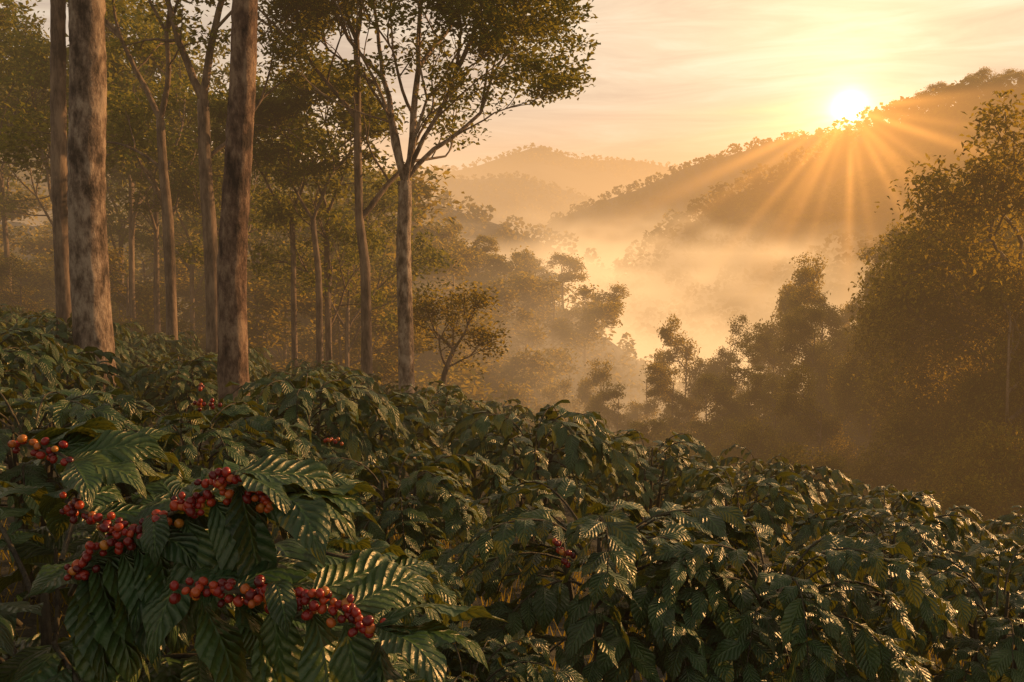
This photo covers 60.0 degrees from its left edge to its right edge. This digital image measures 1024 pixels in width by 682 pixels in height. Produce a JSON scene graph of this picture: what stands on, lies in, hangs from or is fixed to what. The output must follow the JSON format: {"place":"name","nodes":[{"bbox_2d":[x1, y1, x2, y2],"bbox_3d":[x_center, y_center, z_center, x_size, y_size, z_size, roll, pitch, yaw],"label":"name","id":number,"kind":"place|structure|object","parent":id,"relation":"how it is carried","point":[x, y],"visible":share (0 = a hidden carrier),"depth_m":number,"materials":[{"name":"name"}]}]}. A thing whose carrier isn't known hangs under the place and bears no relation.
{"place":"outdoors","nodes":[
{"label":"outdoors","id":0,"kind":"place"},
{"bbox_2d":[0,97,1023,681],"bbox_3d":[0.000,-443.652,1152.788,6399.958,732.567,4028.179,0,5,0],"label":"hilly ground","id":1,"kind":"structure","parent":0,"point":[594,183],"depth_m":214.96,"materials":[{"name":"plant"}]},
{"bbox_2d":[0,176,53,305],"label":"tree","id":2,"kind":"object","parent":1,"relation":"on","point":[17,216],"visible":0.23,"depth_m":61.72,"materials":[{"name":"green plant"}]},
{"bbox_2d":[0,239,54,309],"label":"tree","id":3,"kind":"object","parent":1,"relation":"on","point":[43,294],"visible":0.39,"depth_m":49.67,"materials":[{"name":"green plant"}]},
{"bbox_2d":[0,253,55,313],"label":"tree","id":4,"kind":"object","parent":1,"relation":"on","point":[11,298],"visible":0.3,"depth_m":40.66,"materials":[{"name":"green plant"}]},
{"bbox_2d":[0,27,67,224],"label":"tree","id":5,"kind":"object","parent":1,"relation":"on","point":[7,173],"visible":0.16,"depth_m":41.56,"materials":[{"name":"green plant"}]},
{"bbox_2d":[0,0,68,179],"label":"tree","id":6,"kind":"object","parent":1,"relation":"on","point":[8,17],"visible":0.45,"depth_m":26.12,"materials":[{"name":"green plant"}]},
{"bbox_2d":[0,326,89,428],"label":"coffee bush","id":7,"kind":"object","parent":1,"relation":"on","point":[46,359],"visible":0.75,"depth_m":6.23,"materials":[{"name":"green plant"}]},
{"bbox_2d":[50,0,73,380],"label":"tree","id":8,"kind":"object","parent":1,"relation":"on","point":[58,125],"visible":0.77,"depth_m":15.69,"materials":[{"name":"brown plant"}]},
{"bbox_2d":[1,312,135,399],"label":"coffee bush","id":9,"kind":"object","parent":1,"relation":"on","point":[63,334],"visible":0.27,"depth_m":10.63,"materials":[{"name":"green plant"}]},
{"bbox_2d":[0,346,138,464],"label":"coffee bush","id":10,"kind":"object","parent":1,"relation":"on","point":[85,363],"visible":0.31,"depth_m":7.73,"materials":[{"name":"green plant"}]},
{"bbox_2d":[0,0,173,185],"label":"tree","id":11,"kind":"object","parent":1,"relation":"on","point":[115,66],"visible":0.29,"depth_m":26.24,"materials":[{"name":"green plant"}]},
{"bbox_2d":[0,0,176,202],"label":"tree","id":12,"kind":"object","parent":1,"relation":"on","point":[47,179],"visible":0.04,"depth_m":34.03,"materials":[{"name":"green plant"}]},
{"bbox_2d":[0,385,177,604],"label":"coffee bush","id":13,"kind":"object","parent":1,"relation":"on","point":[62,412],"visible":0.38,"depth_m":3.98,"materials":[{"name":"green plant"}]},
{"bbox_2d":[67,0,119,407],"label":"tree","id":14,"kind":"object","parent":1,"relation":"on","point":[90,296],"visible":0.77,"depth_m":10.23,"materials":[{"name":"brown plant"}]},
{"bbox_2d":[0,0,230,366],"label":"tree","id":15,"kind":"object","parent":1,"relation":"on","point":[159,112],"visible":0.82,"depth_m":19.82,"materials":[{"name":"green plant"}]},
{"bbox_2d":[47,241,195,344],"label":"tree","id":16,"kind":"object","parent":1,"relation":"on","point":[145,307],"visible":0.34,"depth_m":37.47,"materials":[{"name":"green plant"}]},
{"bbox_2d":[54,210,204,335],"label":"tree","id":17,"kind":"object","parent":1,"relation":"on","point":[182,272],"visible":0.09,"depth_m":48.88,"materials":[{"name":"green plant"}]},
{"bbox_2d":[37,97,224,327],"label":"tree","id":18,"kind":"object","parent":1,"relation":"on","point":[112,196],"visible":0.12,"depth_m":41.32,"materials":[{"name":"green plant"}]},
{"bbox_2d":[35,4,228,330],"bbox_3d":[-15.115,-5.577,36.165,7.994,16.508,7.815,-1,5,-9],"label":"tree","id":19,"kind":"object","parent":1,"relation":"on","point":[132,223],"visible":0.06,"depth_m":36.26,"materials":[{"name":"green plant"}]},
{"bbox_2d":[66,27,225,270],"bbox_3d":[-10.924,-4.132,27.982,6.171,11.948,7.775,-3,5,-29],"label":"tree","id":20,"kind":"object","parent":1,"relation":"on","point":[148,175],"visible":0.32,"depth_m":27.72,"materials":[{"name":"green plant"}]},
{"bbox_2d":[114,354,218,461],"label":"coffee bush","id":21,"kind":"object","parent":1,"relation":"on","point":[180,398],"visible":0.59,"depth_m":9.15,"materials":[{"name":"green plant"}]},
{"bbox_2d":[27,383,321,635],"bbox_3d":[-1.539,0.782,4.424,1.347,1.255,1.606,2,5,24],"label":"coffee bush","id":22,"kind":"object","parent":1,"relation":"on","point":[246,450],"visible":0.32,"depth_m":4.23,"materials":[{"name":"green plant"}]},
{"bbox_2d":[67,0,281,333],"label":"tree","id":23,"kind":"object","parent":1,"relation":"on","point":[154,217],"visible":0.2,"depth_m":31.36,"materials":[{"name":"green plant"}]},
{"bbox_2d":[105,121,250,345],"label":"tree","id":24,"kind":"object","parent":1,"relation":"on","point":[183,224],"visible":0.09,"depth_m":41.96,"materials":[{"name":"green plant"}]},
{"bbox_2d":[116,89,293,265],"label":"tree","id":25,"kind":"object","parent":1,"relation":"on","point":[187,200],"visible":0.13,"depth_m":31.72,"materials":[{"name":"green plant"}]},
{"bbox_2d":[147,97,309,267],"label":"tree","id":26,"kind":"object","parent":1,"relation":"on","point":[191,187],"visible":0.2,"depth_m":27.90,"materials":[{"name":"green plant"}]},
{"bbox_2d":[105,0,355,354],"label":"tree","id":27,"kind":"object","parent":1,"relation":"on","point":[206,154],"visible":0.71,"depth_m":18.73,"materials":[{"name":"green plant"}]},
{"bbox_2d":[217,0,257,445],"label":"tree","id":28,"kind":"object","parent":1,"relation":"on","point":[232,359],"visible":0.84,"depth_m":8.23,"materials":[{"name":"brown plant"}]},
{"bbox_2d":[0,417,508,681],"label":"coffee bush","id":29,"kind":"object","parent":1,"relation":"on","point":[171,562],"visible":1,"depth_m":1.41,"materials":[{"name":"green plant"}]},
{"bbox_2d":[187,239,346,375],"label":"tree","id":30,"kind":"object","parent":1,"relation":"on","point":[263,301],"visible":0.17,"depth_m":38.17,"materials":[{"name":"green plant"}]},
{"bbox_2d":[177,225,360,369],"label":"tree","id":31,"kind":"object","parent":1,"relation":"on","point":[306,354],"visible":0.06,"depth_m":50.85,"materials":[{"name":"green plant"}]},
{"bbox_2d":[176,117,371,356],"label":"tree","id":32,"kind":"object","parent":1,"relation":"on","point":[198,278],"visible":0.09,"depth_m":44.07,"materials":[{"name":"green plant"}]},
{"bbox_2d":[176,69,405,370],"bbox_3d":[-5.908,-2.209,23.330,5.851,9.646,3.607,3,6,34],"label":"tree","id":33,"kind":"object","parent":1,"relation":"on","point":[219,111],"visible":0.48,"depth_m":23.17,"materials":[{"name":"green plant"}]},
{"bbox_2d":[214,370,406,541],"bbox_3d":[-1.486,0.885,6.436,1.377,1.340,1.466,1,5,12],"label":"coffee bush","id":34,"kind":"object","parent":1,"relation":"on","point":[356,440],"visible":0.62,"depth_m":6.21,"materials":[{"name":"green plant"}]},
{"bbox_2d":[216,45,408,370],"bbox_3d":[-5.596,-2.467,23.810,5.548,9.944,3.724,2,5,27],"label":"tree","id":35,"kind":"object","parent":1,"relation":"on","point":[290,109],"visible":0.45,"depth_m":22.85,"materials":[{"name":"green plant"}]},
{"bbox_2d":[221,71,404,366],"bbox_3d":[-5.471,-2.189,24.762,5.231,10.673,3.544,1,5,12],"label":"tree","id":36,"kind":"object","parent":1,"relation":"on","point":[326,275],"visible":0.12,"depth_m":24.76,"materials":[{"name":"green plant"}]},
{"bbox_2d":[1,136,633,310],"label":"forest cover","id":37,"kind":"object","parent":1,"relation":"on","point":[483,215],"visible":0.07,"depth_m":256.76,"materials":[{"name":"plant"}]},
{"bbox_2d":[247,152,393,372],"bbox_3d":[-5.200,-0.986,24.494,4.312,8.363,3.783,-4,6,-39],"label":"tree","id":38,"kind":"object","parent":1,"relation":"on","point":[281,215],"visible":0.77,"depth_m":23.84,"materials":[{"name":"green plant"}]},
{"bbox_2d":[261,368,398,472],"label":"coffee bush","id":39,"kind":"object","parent":1,"relation":"on","point":[361,375],"visible":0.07,"depth_m":9.56,"materials":[{"name":"green plant"}]},
{"bbox_2d":[188,0,491,390],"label":"tree","id":40,"kind":"object","parent":1,"relation":"on","point":[361,214],"visible":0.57,"depth_m":18.87,"materials":[{"name":"green plant"}]},
{"bbox_2d":[268,159,422,348],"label":"tree","id":41,"kind":"object","parent":1,"relation":"on","point":[367,177],"visible":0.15,"depth_m":44.68,"materials":[{"name":"green plant"}]},
{"bbox_2d":[192,532,503,681],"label":"coffee bush","id":42,"kind":"object","parent":1,"relation":"on","point":[420,617],"visible":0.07,"depth_m":2.96,"materials":[{"name":"green plant"}]},
{"bbox_2d":[256,175,458,374],"bbox_3d":[-6.017,-0.359,34.954,7.926,12.180,6.291,-1,5,-11],"label":"tree","id":43,"kind":"object","parent":1,"relation":"on","point":[421,260],"visible":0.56,"depth_m":34.89,"materials":[{"name":"green plant"}]},
{"bbox_2d":[277,258,440,369],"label":"tree","id":44,"kind":"object","parent":1,"relation":"on","point":[305,343],"visible":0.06,"depth_m":46.69,"materials":[{"name":"green plant"}]},
{"bbox_2d":[300,265,435,386],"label":"tree","id":45,"kind":"object","parent":1,"relation":"on","point":[382,371],"visible":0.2,"depth_m":41.50,"materials":[{"name":"green plant"}]},
{"bbox_2d":[296,391,463,521],"bbox_3d":[-1.175,1.028,7.551,1.437,1.277,1.553,2,5,23],"label":"coffee bush","id":46,"kind":"object","parent":1,"relation":"on","point":[376,425],"visible":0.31,"depth_m":7.27,"materials":[{"name":"green plant"}]},
{"bbox_2d":[252,165,518,413],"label":"tree","id":47,"kind":"object","parent":1,"relation":"on","point":[425,189],"visible":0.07,"depth_m":60.90,"materials":[{"name":"green plant"}]},
{"bbox_2d":[268,437,512,626],"bbox_3d":[-0.650,1.048,4.828,1.387,1.230,1.364,0,5,-3],"label":"coffee bush","id":48,"kind":"object","parent":1,"relation":"on","point":[410,519],"visible":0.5,"depth_m":4.53,"materials":[{"name":"green plant"}]},
{"bbox_2d":[256,0,600,458],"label":"tree","id":49,"kind":"object","parent":1,"relation":"on","point":[512,18],"visible":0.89,"depth_m":17.48,"materials":[{"name":"green plant"}]},
{"bbox_2d":[381,307,489,389],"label":"tree","id":50,"kind":"object","parent":1,"relation":"on","point":[423,360],"visible":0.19,"depth_m":83.90,"materials":[{"name":"green plant"}]},
{"bbox_2d":[388,211,488,287],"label":"tree","id":51,"kind":"object","parent":1,"relation":"on","point":[453,242],"visible":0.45,"depth_m":103.93,"materials":[{"name":"green plant"}]},
{"bbox_2d":[389,388,493,479],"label":"coffee bush","id":52,"kind":"object","parent":1,"relation":"on","point":[458,411],"visible":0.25,"depth_m":10.99,"materials":[{"name":"green plant"}]},
{"bbox_2d":[0,206,893,433],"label":"valley thicket","id":53,"kind":"object","parent":1,"relation":"on","point":[617,377],"visible":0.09,"depth_m":110.76,"materials":[{"name":"green plant"}]},
{"bbox_2d":[394,280,511,392],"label":"tree","id":54,"kind":"object","parent":1,"relation":"on","point":[476,302],"visible":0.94,"depth_m":25.00,"materials":[{"name":"green plant"}]},
{"bbox_2d":[412,249,498,325],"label":"tree","id":55,"kind":"object","parent":1,"relation":"on","point":[441,275],"visible":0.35,"depth_m":94.24,"materials":[{"name":"green plant"}]},
{"bbox_2d":[344,164,591,228],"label":"forest cover","id":56,"kind":"object","parent":1,"relation":"on","point":[534,180],"visible":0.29,"depth_m":594.49,"materials":[{"name":"plant"}]},
{"bbox_2d":[421,309,525,403],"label":"tree","id":57,"kind":"object","parent":1,"relation":"on","point":[492,378],"visible":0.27,"depth_m":84.98,"materials":[{"name":"green plant"}]},
{"bbox_2d":[417,417,533,510],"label":"coffee bush","id":58,"kind":"object","parent":1,"relation":"on","point":[449,426],"visible":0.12,"depth_m":9.25,"materials":[{"name":"green plant"}]},
{"bbox_2d":[445,241,511,287],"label":"tree","id":59,"kind":"object","parent":1,"relation":"on","point":[484,277],"visible":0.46,"depth_m":105.00,"materials":[{"name":"green plant"}]},
{"bbox_2d":[400,622,587,681],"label":"coffee bush","id":60,"kind":"object","parent":1,"relation":"on","point":[524,671],"visible":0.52,"depth_m":2.65,"materials":[{"name":"green plant"}]},
{"bbox_2d":[463,269,547,343],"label":"tree","id":61,"kind":"object","parent":1,"relation":"on","point":[523,285],"visible":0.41,"depth_m":96.07,"materials":[{"name":"green plant"}]},
{"bbox_2d":[471,344,583,421],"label":"tree","id":62,"kind":"object","parent":1,"relation":"on","point":[525,363],"visible":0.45,"depth_m":84.38,"materials":[{"name":"green plant"}]},
{"bbox_2d":[478,304,583,395],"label":"tree","id":63,"kind":"object","parent":1,"relation":"on","point":[534,335],"visible":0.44,"depth_m":94.61,"materials":[{"name":"green plant"}]},
{"bbox_2d":[385,142,687,182],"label":"forest cover","id":64,"kind":"object","parent":1,"relation":"on","point":[585,159],"visible":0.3,"depth_m":861.49,"materials":[{"name":"plant"}]},
{"bbox_2d":[432,399,644,579],"bbox_3d":[0.216,1.224,6.965,1.648,1.428,1.707,-1,5,-11],"label":"coffee bush","id":65,"kind":"object","parent":1,"relation":"on","point":[558,431],"visible":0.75,"depth_m":6.73,"materials":[{"name":"green plant"}]},
{"bbox_2d":[512,271,602,351],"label":"tree","id":66,"kind":"object","parent":1,"relation":"on","point":[556,324],"visible":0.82,"depth_m":102.02,"materials":[{"name":"green plant"}]},
{"bbox_2d":[537,252,590,308],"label":"tree","id":67,"kind":"object","parent":1,"relation":"on","point":[575,264],"visible":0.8,"depth_m":115.15,"materials":[{"name":"green plant"}]},
{"bbox_2d":[547,283,625,367],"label":"tree","id":68,"kind":"object","parent":1,"relation":"on","point":[606,311],"visible":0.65,"depth_m":104.48,"materials":[{"name":"green plant"}]},
{"bbox_2d":[570,359,625,435],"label":"tree","id":69,"kind":"object","parent":1,"relation":"on","point":[600,376],"visible":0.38,"depth_m":75.50,"materials":[{"name":"green plant"}]},
{"bbox_2d":[425,478,789,681],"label":"coffee bush","id":70,"kind":"object","parent":1,"relation":"on","point":[608,585],"visible":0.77,"depth_m":3.26,"materials":[{"name":"green plant"}]},
{"bbox_2d":[583,381,641,443],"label":"tree","id":71,"kind":"object","parent":1,"relation":"on","point":[615,416],"visible":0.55,"depth_m":68.66,"materials":[{"name":"green plant"}]},
{"bbox_2d":[263,362,1009,581],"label":"undergrowth","id":72,"kind":"object","parent":1,"relation":"on","point":[758,415],"visible":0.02,"depth_m":59.52,"materials":[{"name":"green plant"}]},
{"bbox_2d":[572,429,721,556],"bbox_3d":[1.368,1.598,9.133,1.602,1.365,1.660,0,5,-1],"label":"coffee bush","id":73,"kind":"object","parent":1,"relation":"on","point":[672,465],"visible":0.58,"depth_m":8.72,"materials":[{"name":"green plant"}]},
{"bbox_2d":[622,348,675,440],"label":"tree","id":74,"kind":"object","parent":1,"relation":"on","point":[637,410],"visible":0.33,"depth_m":77.74,"materials":[{"name":"green plant"}]},
{"bbox_2d":[639,362,705,440],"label":"tree","id":75,"kind":"object","parent":1,"relation":"on","point":[655,379],"visible":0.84,"depth_m":66.85,"materials":[{"name":"green plant"}]},
{"bbox_2d":[655,314,709,431],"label":"tree","id":76,"kind":"object","parent":1,"relation":"on","point":[666,334],"visible":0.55,"depth_m":75.95,"materials":[{"name":"green plant"}]},
{"bbox_2d":[523,121,888,267],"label":"forest cover","id":77,"kind":"object","parent":1,"relation":"on","point":[716,176],"visible":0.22,"depth_m":393.32,"materials":[{"name":"plant"}]},
{"bbox_2d":[663,373,750,453],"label":"tree","id":78,"kind":"object","parent":1,"relation":"on","point":[721,393],"visible":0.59,"depth_m":57.19,"materials":[{"name":"green plant"}]},
{"bbox_2d":[691,342,762,405],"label":"tree","id":79,"kind":"object","parent":1,"relation":"on","point":[734,371],"visible":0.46,"depth_m":64.64,"materials":[{"name":"green plant"}]},
{"bbox_2d":[701,314,753,397],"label":"tree","id":80,"kind":"object","parent":1,"relation":"on","point":[717,365],"visible":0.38,"depth_m":75.25,"materials":[{"name":"green plant"}]},
{"bbox_2d":[706,413,764,496],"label":"tree","id":81,"kind":"object","parent":1,"relation":"on","point":[720,447],"visible":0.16,"depth_m":47.17,"materials":[{"name":"green plant"}]},
{"bbox_2d":[639,465,833,610],"bbox_3d":[1.698,1.577,6.696,1.422,1.206,1.373,-4,6,-38],"label":"coffee bush","id":82,"kind":"object","parent":1,"relation":"on","point":[791,508],"visible":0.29,"depth_m":6.58,"materials":[{"name":"green plant"}]},
{"bbox_2d":[717,443,801,551],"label":"coffee bush","id":83,"kind":"object","parent":1,"relation":"on","point":[758,465],"visible":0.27,"depth_m":12.53,"materials":[{"name":"green plant"}]},
{"bbox_2d":[733,322,804,409],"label":"tree","id":84,"kind":"object","parent":1,"relation":"on","point":[781,364],"visible":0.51,"depth_m":66.49,"materials":[{"name":"green plant"}]},
{"bbox_2d":[735,369,822,457],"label":"tree","id":85,"kind":"object","parent":1,"relation":"on","point":[759,392],"visible":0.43,"depth_m":52.92,"materials":[{"name":"green plant"}]},
{"bbox_2d":[746,268,818,393],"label":"tree","id":86,"kind":"object","parent":1,"relation":"on","point":[770,330],"visible":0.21,"depth_m":76.18,"materials":[{"name":"green plant"}]},
{"bbox_2d":[611,515,958,681],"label":"coffee bush","id":87,"kind":"object","parent":1,"relation":"on","point":[814,657],"visible":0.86,"depth_m":3.12,"materials":[{"name":"green plant"}]},
{"bbox_2d":[768,251,827,392],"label":"tree","id":88,"kind":"object","parent":1,"relation":"on","point":[818,270],"visible":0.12,"depth_m":76.96,"materials":[{"name":"green plant"}]},
{"bbox_2d":[750,460,858,573],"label":"coffee bush","id":89,"kind":"object","parent":1,"relation":"on","point":[816,484],"visible":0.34,"depth_m":10.91,"materials":[{"name":"green plant"}]},
{"bbox_2d":[755,442,853,533],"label":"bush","id":90,"kind":"object","parent":1,"relation":"on","point":[831,464],"visible":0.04,"depth_m":32.46,"materials":[{"name":"green plant"}]},
{"bbox_2d":[767,299,842,417],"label":"tree","id":91,"kind":"object","parent":1,"relation":"on","point":[803,328],"visible":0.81,"depth_m":58.13,"materials":[{"name":"green plant"}]},
{"bbox_2d":[595,76,1023,390],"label":"forest cover","id":92,"kind":"object","parent":1,"relation":"on","point":[786,207],"visible":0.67,"depth_m":199.07,"materials":[{"name":"plant"}]},
{"bbox_2d":[762,361,865,493],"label":"tree","id":93,"kind":"object","parent":1,"relation":"on","point":[818,424],"visible":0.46,"depth_m":45.04,"materials":[{"name":"green plant"}]},
{"bbox_2d":[786,264,854,384],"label":"tree","id":94,"kind":"object","parent":1,"relation":"on","point":[809,294],"visible":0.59,"depth_m":66.04,"materials":[{"name":"green plant"}]},
{"bbox_2d":[827,232,896,358],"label":"tree","id":95,"kind":"object","parent":1,"relation":"on","point":[845,315],"visible":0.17,"depth_m":75.12,"materials":[{"name":"green plant"}]},
{"bbox_2d":[824,323,912,484],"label":"tree","id":96,"kind":"object","parent":1,"relation":"on","point":[844,393],"visible":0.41,"depth_m":48.01,"materials":[{"name":"green plant"}]},
{"bbox_2d":[806,484,944,596],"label":"coffee bush","id":97,"kind":"object","parent":1,"relation":"on","point":[850,503],"visible":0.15,"depth_m":9.49,"materials":[{"name":"green plant"}]},
{"bbox_2d":[786,489,1023,681],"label":"coffee bush","id":98,"kind":"object","parent":1,"relation":"on","point":[926,528],"visible":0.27,"depth_m":5.27,"materials":[{"name":"green plant"}]},
{"bbox_2d":[854,507,1004,612],"bbox_3d":[3.665,2.099,8.046,1.376,1.090,1.487,2,5,18],"label":"coffee bush","id":99,"kind":"object","parent":1,"relation":"on","point":[970,541],"visible":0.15,"depth_m":8.03,"materials":[{"name":"green plant"}]},
{"bbox_2d":[844,177,1020,549],"bbox_3d":[19.249,2.700,38.015,9.768,18.998,10.494,2,5,23],"label":"tree","id":100,"kind":"object","parent":1,"relation":"on","point":[869,322],"visible":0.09,"depth_m":39.33,"materials":[{"name":"green plant"}]},
{"bbox_2d":[847,528,1023,681],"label":"coffee bush","id":101,"kind":"object","parent":1,"relation":"on","point":[980,644],"visible":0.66,"depth_m":3.73,"materials":[{"name":"green plant"}]},
{"bbox_2d":[857,89,1023,543],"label":"tree","id":102,"kind":"object","parent":1,"relation":"on","point":[952,326],"visible":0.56,"depth_m":31.99,"materials":[{"name":"green plant"}]},
{"bbox_2d":[884,275,1023,529],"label":"tree","id":103,"kind":"object","parent":1,"relation":"on","point":[974,393],"visible":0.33,"depth_m":32.99,"materials":[{"name":"green plant"}]},
{"bbox_2d":[909,243,1023,543],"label":"tree","id":104,"kind":"object","parent":1,"relation":"on","point":[970,462],"visible":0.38,"depth_m":30.61,"materials":[{"name":"green plant"}]},
{"bbox_2d":[964,528,1023,616],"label":"coffee bush","id":105,"kind":"object","parent":1,"relation":"on","point":[1017,572],"visible":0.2,"depth_m":6.42,"materials":[{"name":"green plant"}]},
{"bbox_2d":[0,0,1023,170],"label":"sky","id":106,"kind":"structure","parent":0,"point":[677,82],"materials":[{"name":"orange"}]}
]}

